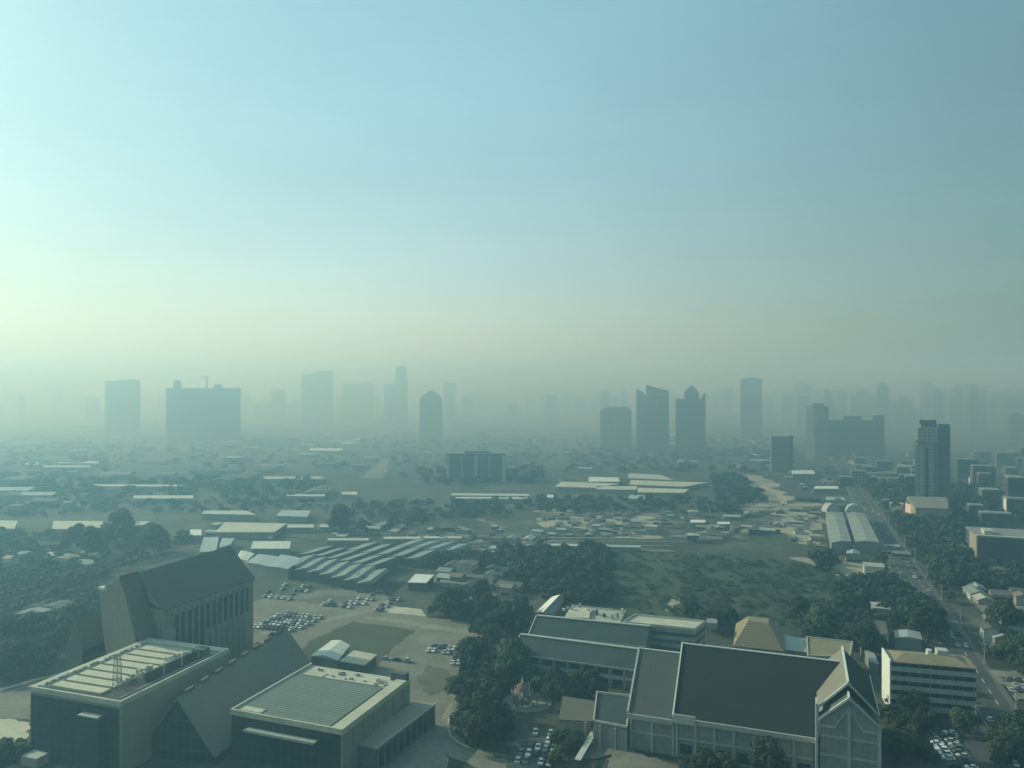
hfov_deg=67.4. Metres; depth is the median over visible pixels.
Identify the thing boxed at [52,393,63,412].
distant tower
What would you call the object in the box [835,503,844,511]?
house
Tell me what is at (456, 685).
broadleaf tree
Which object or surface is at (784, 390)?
distant tower
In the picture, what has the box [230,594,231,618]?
window
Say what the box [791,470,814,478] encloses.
long warehouse
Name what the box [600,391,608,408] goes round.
distant tower
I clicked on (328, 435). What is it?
distant warehouse
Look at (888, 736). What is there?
broadleaf tree
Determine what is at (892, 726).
broadleaf tree
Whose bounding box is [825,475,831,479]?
house
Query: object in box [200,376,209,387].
roof crane
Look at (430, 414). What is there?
tower block
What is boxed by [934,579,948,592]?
broadleaf tree
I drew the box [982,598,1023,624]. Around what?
broadleaf tree
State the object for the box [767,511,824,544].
sandy ground
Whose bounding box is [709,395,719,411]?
distant tower
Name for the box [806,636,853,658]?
tan flat building
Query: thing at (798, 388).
distant tower
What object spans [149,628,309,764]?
steep gabled hall
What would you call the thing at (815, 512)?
house
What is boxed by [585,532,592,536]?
house
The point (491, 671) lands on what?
broadleaf tree
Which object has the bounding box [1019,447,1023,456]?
apartment block
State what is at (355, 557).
market shed
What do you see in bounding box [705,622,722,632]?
broadleaf tree
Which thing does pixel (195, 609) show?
window
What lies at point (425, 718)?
window
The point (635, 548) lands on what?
long warehouse
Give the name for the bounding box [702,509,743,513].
bare ground
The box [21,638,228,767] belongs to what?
office block
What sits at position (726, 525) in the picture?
warehouse
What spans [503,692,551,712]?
plaza
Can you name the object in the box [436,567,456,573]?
house
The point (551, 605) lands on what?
white gabled shed
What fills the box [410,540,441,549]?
market shed
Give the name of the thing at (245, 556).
wide shed
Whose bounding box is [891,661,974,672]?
window
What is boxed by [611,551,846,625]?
scrub
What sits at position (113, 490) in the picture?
distant warehouse
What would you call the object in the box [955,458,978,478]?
apartment block
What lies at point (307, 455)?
distant warehouse
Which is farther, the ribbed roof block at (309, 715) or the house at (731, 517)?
the house at (731, 517)
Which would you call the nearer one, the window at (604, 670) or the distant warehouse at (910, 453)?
the window at (604, 670)
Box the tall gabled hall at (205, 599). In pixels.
[66,546,254,670]
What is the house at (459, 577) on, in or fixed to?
on the ground at (392, 483)
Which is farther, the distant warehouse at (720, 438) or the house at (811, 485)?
the distant warehouse at (720, 438)
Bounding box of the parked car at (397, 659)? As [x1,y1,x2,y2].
[392,657,402,661]
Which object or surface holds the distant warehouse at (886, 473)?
on the ground at (392, 483)
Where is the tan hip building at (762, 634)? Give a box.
[733,616,782,653]
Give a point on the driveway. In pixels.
(452, 748)
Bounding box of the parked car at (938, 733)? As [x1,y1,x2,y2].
[931,730,943,735]
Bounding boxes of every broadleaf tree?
[0,612,31,637]
[0,641,36,680]
[0,736,13,743]
[0,739,19,767]
[7,634,40,669]
[12,737,26,744]
[12,741,32,759]
[20,610,52,632]
[34,636,51,654]
[40,617,58,636]
[41,624,71,652]
[55,601,93,629]
[61,522,85,550]
[65,607,90,627]
[76,525,109,548]
[100,508,139,536]
[138,522,170,551]
[327,503,350,531]
[427,605,437,615]
[430,595,460,615]
[435,586,464,618]
[443,673,477,694]
[449,710,471,730]
[452,712,472,738]
[454,608,465,615]
[454,688,475,702]
[456,636,485,660]
[456,669,477,678]
[457,697,474,711]
[458,661,466,671]
[459,591,470,600]
[461,598,478,613]
[464,707,502,749]
[466,640,490,660]
[466,657,479,671]
[467,616,502,637]
[468,612,482,621]
[468,704,482,713]
[470,578,491,598]
[471,591,500,617]
[472,675,501,692]
[472,680,505,708]
[474,665,487,673]
[475,672,495,689]
[476,664,501,680]
[478,651,499,667]
[480,622,503,647]
[483,638,495,652]
[485,699,513,733]
[487,610,504,630]
[492,600,528,632]
[492,648,536,688]
[494,637,531,659]
[510,664,534,686]
[513,594,534,615]
[514,598,530,615]
[532,673,543,688]
[538,673,557,696]
[539,667,552,674]
[547,754,559,764]
[548,732,563,743]
[548,744,572,761]
[549,664,565,696]
[549,681,569,697]
[553,727,569,743]
[559,734,583,749]
[562,729,584,742]
[562,741,572,753]
[564,670,585,693]
[564,689,579,697]
[577,689,591,699]
[578,668,603,694]
[588,682,608,694]
[678,756,690,767]
[681,600,702,617]
[687,747,722,767]
[696,610,723,626]
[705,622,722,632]
[711,609,730,621]
[713,751,736,767]
[722,626,733,636]
[724,621,735,628]
[726,606,739,620]
[748,736,786,767]
[787,594,811,622]
[799,604,843,636]
[799,613,807,626]
[800,623,824,637]
[816,619,839,638]
[832,606,845,617]
[834,618,890,656]
[835,620,853,635]
[842,608,864,621]
[851,614,867,622]
[863,610,887,629]
[866,608,877,615]
[873,552,888,562]
[875,703,899,723]
[881,728,910,754]
[883,722,902,733]
[884,693,896,704]
[885,607,907,628]
[890,713,909,727]
[893,705,911,720]
[894,595,924,618]
[895,689,929,712]
[896,526,906,536]
[900,731,914,740]
[902,709,936,731]
[902,723,922,733]
[905,736,941,761]
[907,598,947,642]
[917,710,943,726]
[923,619,948,640]
[926,570,940,583]
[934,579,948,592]
[942,590,956,602]
[948,706,981,733]
[981,646,991,656]
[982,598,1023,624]
[984,730,999,741]
[985,736,1014,759]
[989,641,1015,662]
[989,731,1023,767]
[990,622,1007,633]
[996,725,1023,746]
[999,711,1011,725]
[1003,630,1023,652]
[1003,709,1023,727]
[1004,628,1017,640]
[1004,721,1023,745]
[1007,613,1023,624]
[1011,653,1023,674]
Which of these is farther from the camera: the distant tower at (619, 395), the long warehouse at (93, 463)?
the distant tower at (619, 395)
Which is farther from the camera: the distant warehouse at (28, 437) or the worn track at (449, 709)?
the distant warehouse at (28, 437)
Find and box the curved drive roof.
[860,647,878,675]
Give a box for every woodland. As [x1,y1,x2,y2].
[0,437,797,515]
[0,525,193,667]
[291,462,768,581]
[495,538,933,616]
[861,475,1023,589]
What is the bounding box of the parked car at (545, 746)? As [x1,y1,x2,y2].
[543,744,548,750]
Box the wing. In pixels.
[584,691,629,751]
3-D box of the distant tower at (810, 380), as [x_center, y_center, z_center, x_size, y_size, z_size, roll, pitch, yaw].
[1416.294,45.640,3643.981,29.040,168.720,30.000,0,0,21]
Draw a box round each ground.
[0,387,1023,767]
[208,526,407,539]
[287,595,356,603]
[416,665,450,695]
[495,532,521,536]
[534,509,577,512]
[536,515,660,530]
[537,513,573,515]
[547,518,583,520]
[552,526,573,528]
[595,512,624,514]
[595,531,635,534]
[616,535,663,539]
[621,513,656,515]
[630,515,653,519]
[655,530,686,533]
[659,523,680,526]
[661,520,684,524]
[695,530,729,533]
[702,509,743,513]
[706,524,737,527]
[727,506,762,507]
[732,535,749,538]
[740,503,782,506]
[740,507,768,509]
[743,517,767,520]
[744,474,794,504]
[750,519,782,521]
[752,523,772,527]
[760,479,774,481]
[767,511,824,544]
[770,515,785,518]
[775,506,803,509]
[780,521,825,523]
[785,503,822,506]
[789,557,884,575]
[796,525,809,529]
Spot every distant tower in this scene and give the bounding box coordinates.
[8,393,32,411]
[19,394,24,419]
[45,378,62,408]
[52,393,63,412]
[70,396,92,412]
[85,397,99,419]
[140,391,141,416]
[158,391,165,413]
[241,389,246,407]
[242,394,249,414]
[250,396,255,411]
[254,402,270,418]
[261,396,268,401]
[271,389,284,421]
[286,400,301,418]
[295,386,299,399]
[335,396,341,413]
[373,392,381,410]
[461,395,473,411]
[462,395,471,417]
[469,392,479,409]
[476,389,492,407]
[477,400,489,411]
[494,390,503,406]
[505,403,509,416]
[507,387,525,404]
[510,403,513,421]
[512,402,519,417]
[523,386,534,408]
[526,399,535,412]
[535,389,543,407]
[540,396,544,414]
[545,385,557,400]
[545,395,556,419]
[557,399,569,413]
[559,390,577,409]
[575,398,585,414]
[579,388,588,397]
[584,389,588,410]
[590,392,599,413]
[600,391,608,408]
[609,394,616,406]
[615,391,626,406]
[622,390,626,406]
[633,397,635,407]
[669,392,674,416]
[698,392,707,417]
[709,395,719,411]
[713,389,718,394]
[720,387,732,414]
[734,391,739,409]
[764,392,777,411]
[766,398,773,417]
[778,386,792,407]
[782,394,793,419]
[795,382,807,418]
[798,396,807,429]
[802,385,810,397]
[807,376,813,397]
[808,398,813,405]
[814,390,823,402]
[817,397,823,402]
[824,389,829,399]
[824,400,834,418]
[825,395,831,400]
[835,390,846,418]
[843,391,852,413]
[851,393,863,419]
[856,389,869,398]
[864,399,869,419]
[870,396,876,419]
[877,383,888,430]
[889,389,895,400]
[889,394,889,424]
[890,399,897,423]
[896,407,922,431]
[898,396,905,408]
[905,399,912,406]
[921,381,934,419]
[926,387,934,398]
[926,399,932,419]
[933,389,942,426]
[938,388,948,393]
[943,394,953,424]
[950,386,954,394]
[952,395,954,427]
[955,383,963,403]
[955,385,961,428]
[962,404,963,423]
[964,383,968,421]
[969,385,978,431]
[979,391,986,423]
[979,398,984,428]
[982,385,990,401]
[987,402,994,423]
[990,393,1006,422]
[1001,389,1012,394]
[1003,398,1004,424]
[1005,395,1021,426]
[1008,413,1023,444]
[1013,397,1023,414]
[1015,389,1023,398]
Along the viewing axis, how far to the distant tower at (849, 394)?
3297.40 m
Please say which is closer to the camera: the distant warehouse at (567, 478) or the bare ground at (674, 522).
the bare ground at (674, 522)
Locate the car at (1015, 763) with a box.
[1011,759,1019,766]
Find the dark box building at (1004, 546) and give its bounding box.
[965,526,1023,564]
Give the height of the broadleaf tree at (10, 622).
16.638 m
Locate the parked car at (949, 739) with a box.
[944,737,960,743]
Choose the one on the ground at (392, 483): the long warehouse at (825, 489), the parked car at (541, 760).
the long warehouse at (825, 489)
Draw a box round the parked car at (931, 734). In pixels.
[926,733,940,737]
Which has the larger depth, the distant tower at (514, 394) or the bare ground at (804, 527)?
the distant tower at (514, 394)
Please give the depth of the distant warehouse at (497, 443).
1619.43 m
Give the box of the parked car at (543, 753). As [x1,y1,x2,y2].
[541,750,546,757]
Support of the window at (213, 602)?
in the tall gabled hall at (205, 599)
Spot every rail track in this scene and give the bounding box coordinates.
[439,534,584,535]
[518,540,702,541]
[521,537,596,537]
[563,538,747,539]
[614,551,749,552]
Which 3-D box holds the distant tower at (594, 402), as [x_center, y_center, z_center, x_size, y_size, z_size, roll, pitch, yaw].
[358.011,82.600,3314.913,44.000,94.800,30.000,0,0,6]
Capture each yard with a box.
[253,578,379,600]
[963,593,1023,613]
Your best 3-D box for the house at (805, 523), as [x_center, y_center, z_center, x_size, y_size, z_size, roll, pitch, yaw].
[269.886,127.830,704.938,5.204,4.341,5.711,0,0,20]
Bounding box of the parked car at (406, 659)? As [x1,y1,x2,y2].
[403,657,413,662]
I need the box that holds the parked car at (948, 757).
[940,754,955,759]
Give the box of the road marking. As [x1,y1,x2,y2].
[855,494,1011,767]
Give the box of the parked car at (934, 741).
[930,739,944,744]
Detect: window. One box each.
[175,614,177,641]
[181,612,184,642]
[188,609,190,642]
[194,607,196,643]
[200,605,203,644]
[206,602,209,628]
[212,600,214,626]
[218,598,220,623]
[224,596,226,621]
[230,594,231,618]
[235,592,237,616]
[240,590,242,614]
[246,588,247,611]
[379,749,383,766]
[386,744,390,761]
[393,739,396,755]
[399,734,403,750]
[406,729,409,745]
[412,724,415,740]
[418,720,421,735]
[424,715,427,730]
[430,711,433,725]
[530,658,538,663]
[543,660,551,664]
[557,662,565,666]
[571,664,579,668]
[584,665,593,669]
[598,667,607,672]
[613,669,621,674]
[613,680,621,685]
[680,744,691,754]
[737,753,749,764]
[780,760,789,767]
[798,763,810,767]
[847,559,868,561]
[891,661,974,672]
[891,671,974,681]
[891,680,974,691]
[891,689,974,700]
[891,699,974,710]
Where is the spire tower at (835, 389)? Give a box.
[833,374,835,400]
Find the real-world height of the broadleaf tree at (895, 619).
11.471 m
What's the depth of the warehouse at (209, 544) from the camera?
594.35 m
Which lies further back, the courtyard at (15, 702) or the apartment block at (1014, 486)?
the apartment block at (1014, 486)
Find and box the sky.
[0,0,1023,386]
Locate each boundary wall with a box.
[0,672,62,690]
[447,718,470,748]
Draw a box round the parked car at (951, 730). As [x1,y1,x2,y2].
[943,729,958,734]
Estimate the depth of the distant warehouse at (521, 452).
1381.16 m
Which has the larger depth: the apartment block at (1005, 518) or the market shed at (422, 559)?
the apartment block at (1005, 518)
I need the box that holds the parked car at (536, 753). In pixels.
[533,749,539,756]
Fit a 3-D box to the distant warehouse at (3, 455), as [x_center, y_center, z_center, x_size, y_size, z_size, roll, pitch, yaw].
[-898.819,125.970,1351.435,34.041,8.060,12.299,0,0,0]
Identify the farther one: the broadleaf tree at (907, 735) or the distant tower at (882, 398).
the distant tower at (882, 398)
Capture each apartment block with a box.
[839,476,853,486]
[850,469,865,483]
[854,457,865,468]
[855,464,872,469]
[862,466,876,471]
[875,460,892,470]
[896,466,909,476]
[898,473,914,478]
[900,460,912,464]
[904,475,914,482]
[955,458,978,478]
[966,503,984,521]
[970,464,995,485]
[971,454,981,459]
[973,451,991,462]
[976,472,992,487]
[978,487,1001,506]
[978,510,1012,526]
[979,460,985,464]
[994,452,1014,467]
[1001,495,1023,513]
[1002,466,1017,474]
[1003,474,1021,491]
[1005,451,1018,456]
[1005,476,1023,496]
[1015,457,1023,466]
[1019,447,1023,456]
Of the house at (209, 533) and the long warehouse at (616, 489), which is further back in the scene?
the long warehouse at (616, 489)
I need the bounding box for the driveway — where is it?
[434,699,541,767]
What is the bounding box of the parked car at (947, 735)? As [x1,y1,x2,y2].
[942,733,955,737]
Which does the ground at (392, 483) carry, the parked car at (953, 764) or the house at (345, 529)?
the house at (345, 529)
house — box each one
[2,555,18,564]
[2,605,36,617]
[13,551,29,560]
[16,607,53,614]
[22,598,53,607]
[38,548,51,553]
[40,600,76,613]
[47,552,77,558]
[52,554,80,568]
[77,559,105,566]
[79,550,100,556]
[87,553,100,557]
[205,530,215,535]
[209,522,223,529]
[267,536,274,540]
[335,534,347,537]
[342,527,356,532]
[347,530,372,535]
[364,526,381,530]
[370,521,386,528]
[389,529,399,533]
[390,533,405,536]
[394,524,406,529]
[407,531,417,536]
[426,528,433,532]
[429,532,439,535]
[435,525,449,531]
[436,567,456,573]
[436,573,449,581]
[439,532,457,536]
[439,537,449,542]
[442,559,459,572]
[448,526,454,532]
[449,539,458,543]
[449,572,465,581]
[455,559,479,573]
[460,528,470,533]
[460,580,476,590]
[464,536,472,540]
[476,579,494,588]
[482,535,491,541]
[483,570,498,583]
[485,564,499,575]
[487,546,500,550]
[490,536,504,543]
[491,525,498,529]
[495,580,524,593]
[498,582,516,597]
[501,568,511,578]
[505,534,518,542]
[509,540,516,544]
[521,532,542,538]
[521,535,535,541]
[522,541,535,544]
[524,526,532,531]
[531,529,544,533]
[548,532,555,536]
[556,528,566,531]
[558,516,569,519]
[565,533,573,536]
[567,521,581,523]
[583,517,596,521]
[585,511,592,516]
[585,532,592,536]
[586,519,600,527]
[591,524,602,529]
[597,517,605,522]
[598,527,613,532]
[603,515,612,518]
[605,523,613,527]
[613,522,621,526]
[621,529,630,535]
[622,511,633,517]
[622,518,630,521]
[622,523,629,528]
[629,521,640,528]
[645,524,658,532]
[662,521,671,524]
[667,514,674,517]
[686,533,699,541]
[688,510,696,515]
[696,525,709,529]
[703,513,715,517]
[706,526,715,533]
[706,536,721,541]
[710,532,726,538]
[715,525,724,530]
[723,514,740,519]
[732,522,740,527]
[741,525,751,528]
[743,510,753,517]
[747,527,759,535]
[758,509,770,515]
[758,527,775,533]
[773,522,781,527]
[776,508,783,513]
[783,521,791,526]
[788,507,802,511]
[789,537,798,540]
[792,520,802,524]
[793,515,805,520]
[793,527,803,534]
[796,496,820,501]
[803,521,808,525]
[807,517,815,521]
[808,483,819,487]
[809,536,825,541]
[810,511,820,514]
[815,544,824,547]
[824,468,830,473]
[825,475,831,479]
[827,467,835,472]
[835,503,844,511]
[845,553,870,562]
[846,548,859,553]
[862,562,884,574]
[870,601,891,620]
[872,619,888,653]
[880,543,899,547]
[880,549,891,553]
[889,546,900,550]
[892,507,904,511]
[892,550,910,557]
[894,629,921,651]
[962,584,988,599]
[967,582,985,591]
[971,593,991,604]
[979,622,1000,641]
[988,566,1006,570]
[988,589,1015,601]
[991,632,1005,642]
[1005,624,1023,630]
[1009,587,1023,591]
[1012,591,1023,605]
[1013,644,1023,654]
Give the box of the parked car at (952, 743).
[948,741,959,745]
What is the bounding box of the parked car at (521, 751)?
[517,748,524,755]
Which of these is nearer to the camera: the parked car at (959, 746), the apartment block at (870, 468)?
the parked car at (959, 746)
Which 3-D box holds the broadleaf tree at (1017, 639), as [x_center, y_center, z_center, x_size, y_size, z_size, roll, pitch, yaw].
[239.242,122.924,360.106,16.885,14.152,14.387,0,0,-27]
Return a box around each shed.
[238,550,254,566]
[246,554,278,575]
[251,541,290,556]
[266,554,301,579]
[293,554,316,575]
[295,556,328,578]
[299,545,335,557]
[306,559,339,581]
[310,640,349,668]
[317,548,347,557]
[319,561,350,583]
[328,550,359,559]
[331,563,363,586]
[339,552,372,562]
[339,650,376,673]
[343,566,375,589]
[347,542,380,551]
[351,554,385,565]
[356,568,388,592]
[360,544,394,554]
[363,557,398,571]
[374,545,408,557]
[389,547,423,565]
[395,539,427,548]
[404,549,438,567]
[408,574,433,590]
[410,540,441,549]
[424,541,456,550]
[439,543,471,554]
[536,595,563,615]
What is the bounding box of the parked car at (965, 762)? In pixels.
[960,760,977,765]
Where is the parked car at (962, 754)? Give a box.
[955,752,970,757]
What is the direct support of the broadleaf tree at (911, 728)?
on the ground at (392, 483)
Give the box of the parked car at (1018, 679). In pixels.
[1015,677,1022,682]
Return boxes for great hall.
[627,642,880,767]
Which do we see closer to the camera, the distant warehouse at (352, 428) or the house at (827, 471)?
the house at (827, 471)
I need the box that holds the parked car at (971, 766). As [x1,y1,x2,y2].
[964,764,978,767]
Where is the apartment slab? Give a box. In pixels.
[446,450,505,480]
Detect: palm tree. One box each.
[531,676,542,697]
[540,687,552,706]
[541,683,553,702]
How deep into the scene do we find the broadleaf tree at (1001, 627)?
388.17 m
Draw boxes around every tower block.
[105,379,139,435]
[166,380,240,442]
[302,371,332,423]
[343,383,372,418]
[384,367,407,423]
[420,391,441,439]
[443,383,455,420]
[600,407,630,449]
[636,385,668,451]
[676,386,704,453]
[740,378,761,437]
[770,435,792,472]
[806,403,828,458]
[829,415,884,457]
[915,420,949,509]
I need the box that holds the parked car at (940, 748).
[934,746,950,751]
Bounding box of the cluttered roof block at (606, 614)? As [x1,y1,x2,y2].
[562,603,625,621]
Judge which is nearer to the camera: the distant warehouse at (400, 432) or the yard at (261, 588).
the yard at (261, 588)
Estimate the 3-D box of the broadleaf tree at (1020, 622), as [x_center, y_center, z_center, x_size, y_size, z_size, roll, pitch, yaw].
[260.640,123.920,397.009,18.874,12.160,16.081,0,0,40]
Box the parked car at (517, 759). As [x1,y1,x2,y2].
[514,756,521,763]
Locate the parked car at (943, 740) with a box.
[935,738,947,743]
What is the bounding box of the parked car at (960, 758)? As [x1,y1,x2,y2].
[958,756,973,761]
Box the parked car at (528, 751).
[525,748,532,756]
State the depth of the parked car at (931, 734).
281.38 m
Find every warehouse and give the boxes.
[0,443,26,448]
[0,449,11,452]
[0,453,12,457]
[0,461,11,467]
[0,476,39,485]
[0,487,41,491]
[0,492,20,499]
[0,520,17,532]
[1,470,11,476]
[5,442,44,445]
[7,504,27,514]
[12,434,43,439]
[13,449,31,454]
[19,492,60,499]
[21,460,33,466]
[25,462,38,468]
[27,470,45,476]
[29,497,63,506]
[32,457,44,462]
[36,449,75,452]
[43,465,89,471]
[47,469,65,475]
[51,440,71,443]
[51,444,65,447]
[52,521,149,534]
[54,450,65,455]
[56,460,85,464]
[59,461,98,466]
[62,501,75,510]
[63,448,90,454]
[65,471,81,478]
[69,444,99,449]
[72,441,92,444]
[77,454,87,458]
[77,493,90,502]
[86,475,114,480]
[94,484,183,490]
[96,459,109,465]
[99,472,135,478]
[105,487,122,494]
[123,432,133,435]
[134,495,193,503]
[139,444,151,449]
[141,459,168,464]
[148,436,165,439]
[149,439,162,442]
[156,472,177,478]
[173,450,194,454]
[186,455,195,460]
[189,468,244,474]
[189,529,200,540]
[200,537,218,553]
[202,511,255,520]
[204,446,212,451]
[212,440,238,446]
[212,474,238,485]
[214,522,286,538]
[215,442,252,446]
[219,538,234,548]
[222,456,248,462]
[234,471,260,482]
[242,442,251,446]
[242,447,262,452]
[251,436,286,439]
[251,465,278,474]
[254,441,260,445]
[256,464,286,469]
[263,476,323,482]
[276,510,309,522]
[286,437,301,440]
[286,439,298,442]
[286,494,324,501]
[287,524,313,532]
[298,444,320,449]
[298,453,319,457]
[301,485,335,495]
[308,448,342,453]
[309,433,318,436]
[314,461,340,468]
[320,524,332,531]
[322,434,334,436]
[327,440,345,443]
[327,538,368,545]
[331,441,363,445]
[334,429,361,431]
[336,427,365,430]
[342,441,354,446]
[342,492,356,499]
[348,438,362,441]
[351,464,368,468]
[355,443,368,446]
[357,437,375,440]
[365,456,378,460]
[366,431,375,434]
[383,537,419,543]
[384,434,390,438]
[393,431,406,434]
[399,469,405,476]
[401,452,413,456]
[402,445,416,448]
[408,457,416,462]
[414,464,424,470]
[422,451,431,456]
[424,536,460,542]
[438,438,452,440]
[440,580,489,587]
[450,493,529,499]
[455,497,527,503]
[456,572,483,581]
[473,434,490,437]
[476,429,484,433]
[481,441,518,445]
[505,438,516,440]
[506,459,517,464]
[516,450,531,455]
[532,435,546,438]
[547,495,553,502]
[548,543,577,548]
[549,431,558,434]
[555,482,619,491]
[558,428,575,431]
[559,476,575,481]
[561,441,567,446]
[568,459,576,465]
[572,429,583,432]
[572,462,586,465]
[577,467,593,472]
[582,432,587,436]
[589,439,599,442]
[589,477,619,483]
[596,486,636,493]
[599,459,615,464]
[606,545,640,551]
[627,462,633,469]
[628,473,672,481]
[628,495,644,502]
[629,480,707,489]
[638,488,688,496]
[677,460,697,464]
[690,520,704,527]
[716,436,729,440]
[717,522,729,529]
[734,462,747,468]
[738,445,747,449]
[750,459,769,464]
[752,440,769,443]
[775,434,805,437]
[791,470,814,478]
[814,486,837,493]
[821,502,851,553]
[825,497,844,503]
[829,453,841,459]
[842,455,856,460]
[845,503,879,553]
[860,456,877,460]
[866,471,896,477]
[883,456,900,460]
[886,477,896,482]
[906,451,914,456]
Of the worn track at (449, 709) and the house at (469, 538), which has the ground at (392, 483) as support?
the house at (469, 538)
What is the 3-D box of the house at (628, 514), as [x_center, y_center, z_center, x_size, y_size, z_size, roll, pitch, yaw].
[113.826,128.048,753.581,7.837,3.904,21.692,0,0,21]
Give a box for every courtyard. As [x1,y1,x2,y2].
[0,678,47,718]
[0,718,30,740]
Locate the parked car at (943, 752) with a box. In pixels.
[937,750,953,755]
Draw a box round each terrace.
[556,729,634,760]
[607,751,679,767]
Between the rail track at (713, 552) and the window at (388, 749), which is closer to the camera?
the window at (388, 749)
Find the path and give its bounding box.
[665,594,681,610]
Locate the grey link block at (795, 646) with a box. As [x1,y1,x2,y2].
[784,635,806,656]
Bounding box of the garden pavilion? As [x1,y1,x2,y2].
[511,677,532,709]
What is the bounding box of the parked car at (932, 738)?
[928,736,939,740]
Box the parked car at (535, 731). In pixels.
[532,728,538,735]
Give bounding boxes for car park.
[506,731,551,767]
[881,718,996,767]
[989,670,1023,699]
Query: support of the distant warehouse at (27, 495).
on the ground at (392, 483)
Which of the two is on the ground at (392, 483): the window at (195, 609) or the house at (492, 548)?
the house at (492, 548)
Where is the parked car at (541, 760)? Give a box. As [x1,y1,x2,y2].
[538,757,544,764]
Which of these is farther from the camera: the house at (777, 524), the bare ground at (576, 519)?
the bare ground at (576, 519)
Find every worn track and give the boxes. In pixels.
[257,610,375,634]
[357,617,476,634]
[442,668,467,721]
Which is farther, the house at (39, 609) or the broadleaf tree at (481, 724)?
the house at (39, 609)
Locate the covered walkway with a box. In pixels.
[574,728,593,765]
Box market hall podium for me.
[907,496,947,517]
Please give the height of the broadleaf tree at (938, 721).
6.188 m
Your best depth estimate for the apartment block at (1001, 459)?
1191.22 m
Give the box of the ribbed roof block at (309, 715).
[230,663,410,767]
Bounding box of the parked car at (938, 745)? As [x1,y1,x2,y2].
[933,743,947,747]
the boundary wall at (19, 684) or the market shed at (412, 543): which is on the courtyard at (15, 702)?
the boundary wall at (19, 684)
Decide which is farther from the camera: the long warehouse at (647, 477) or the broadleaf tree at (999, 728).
the long warehouse at (647, 477)
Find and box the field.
[607,552,689,617]
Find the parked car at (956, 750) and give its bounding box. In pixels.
[952,748,968,753]
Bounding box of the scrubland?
[678,553,906,636]
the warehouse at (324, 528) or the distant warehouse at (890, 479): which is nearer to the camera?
the warehouse at (324, 528)
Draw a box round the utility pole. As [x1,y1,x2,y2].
[1009,684,1017,708]
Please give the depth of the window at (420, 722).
282.18 m
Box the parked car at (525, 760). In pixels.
[522,756,529,764]
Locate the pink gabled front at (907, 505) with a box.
[898,498,910,513]
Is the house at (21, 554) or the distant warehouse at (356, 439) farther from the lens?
the distant warehouse at (356, 439)
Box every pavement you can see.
[381,606,425,615]
[832,460,997,767]
[845,461,1018,710]
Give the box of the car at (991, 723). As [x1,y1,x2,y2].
[989,720,994,725]
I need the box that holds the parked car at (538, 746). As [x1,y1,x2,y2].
[535,743,541,749]
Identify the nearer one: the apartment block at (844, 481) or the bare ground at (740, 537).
the bare ground at (740, 537)
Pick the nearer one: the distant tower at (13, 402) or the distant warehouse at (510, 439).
the distant warehouse at (510, 439)
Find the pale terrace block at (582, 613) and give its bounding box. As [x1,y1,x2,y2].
[565,608,589,618]
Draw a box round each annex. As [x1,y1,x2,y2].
[357,700,435,767]
[559,696,594,736]
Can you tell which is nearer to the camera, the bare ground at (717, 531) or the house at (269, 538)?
the house at (269, 538)
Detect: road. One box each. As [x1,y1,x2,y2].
[237,619,349,659]
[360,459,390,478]
[475,516,503,528]
[834,460,1021,767]
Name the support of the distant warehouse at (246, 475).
on the ground at (392, 483)
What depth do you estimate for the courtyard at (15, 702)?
314.20 m
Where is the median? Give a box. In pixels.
[838,460,1023,767]
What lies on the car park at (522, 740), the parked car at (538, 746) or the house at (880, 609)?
the parked car at (538, 746)
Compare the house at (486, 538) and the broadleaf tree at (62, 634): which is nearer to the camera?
the broadleaf tree at (62, 634)
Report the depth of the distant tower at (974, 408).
2100.81 m
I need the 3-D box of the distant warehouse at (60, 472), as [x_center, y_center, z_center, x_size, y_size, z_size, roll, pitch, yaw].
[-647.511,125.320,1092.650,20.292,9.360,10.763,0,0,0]
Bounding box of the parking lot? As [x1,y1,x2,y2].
[253,589,482,767]
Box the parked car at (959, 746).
[950,744,965,749]
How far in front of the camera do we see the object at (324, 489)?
888.75 m
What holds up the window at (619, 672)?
in the school range at (613, 665)
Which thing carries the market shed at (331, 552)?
on the ground at (392, 483)
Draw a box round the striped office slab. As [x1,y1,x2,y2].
[882,647,977,716]
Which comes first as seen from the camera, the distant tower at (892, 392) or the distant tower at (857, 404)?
the distant tower at (857, 404)
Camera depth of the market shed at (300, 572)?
515.68 m
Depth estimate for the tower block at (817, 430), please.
1330.10 m
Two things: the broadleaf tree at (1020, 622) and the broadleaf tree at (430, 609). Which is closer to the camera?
the broadleaf tree at (1020, 622)
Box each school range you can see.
[518,633,637,688]
[528,614,650,648]
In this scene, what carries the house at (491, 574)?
on the ground at (392, 483)
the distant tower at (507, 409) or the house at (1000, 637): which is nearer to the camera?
the house at (1000, 637)
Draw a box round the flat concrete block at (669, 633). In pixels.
[623,614,717,651]
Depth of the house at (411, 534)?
647.10 m
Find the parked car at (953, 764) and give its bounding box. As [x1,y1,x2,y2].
[946,762,960,767]
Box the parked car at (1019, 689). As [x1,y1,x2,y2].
[1017,686,1022,692]
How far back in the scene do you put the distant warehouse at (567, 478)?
986.13 m
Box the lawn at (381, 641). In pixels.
[302,621,415,664]
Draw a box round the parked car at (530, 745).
[527,743,533,748]
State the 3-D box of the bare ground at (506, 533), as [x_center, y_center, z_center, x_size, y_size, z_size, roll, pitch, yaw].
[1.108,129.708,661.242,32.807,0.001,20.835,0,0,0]
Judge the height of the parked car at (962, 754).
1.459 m
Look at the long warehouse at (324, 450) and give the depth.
1427.13 m
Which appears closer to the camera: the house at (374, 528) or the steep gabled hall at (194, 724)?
the steep gabled hall at (194, 724)
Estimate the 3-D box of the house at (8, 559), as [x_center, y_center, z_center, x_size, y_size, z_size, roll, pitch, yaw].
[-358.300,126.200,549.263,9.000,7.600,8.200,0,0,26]

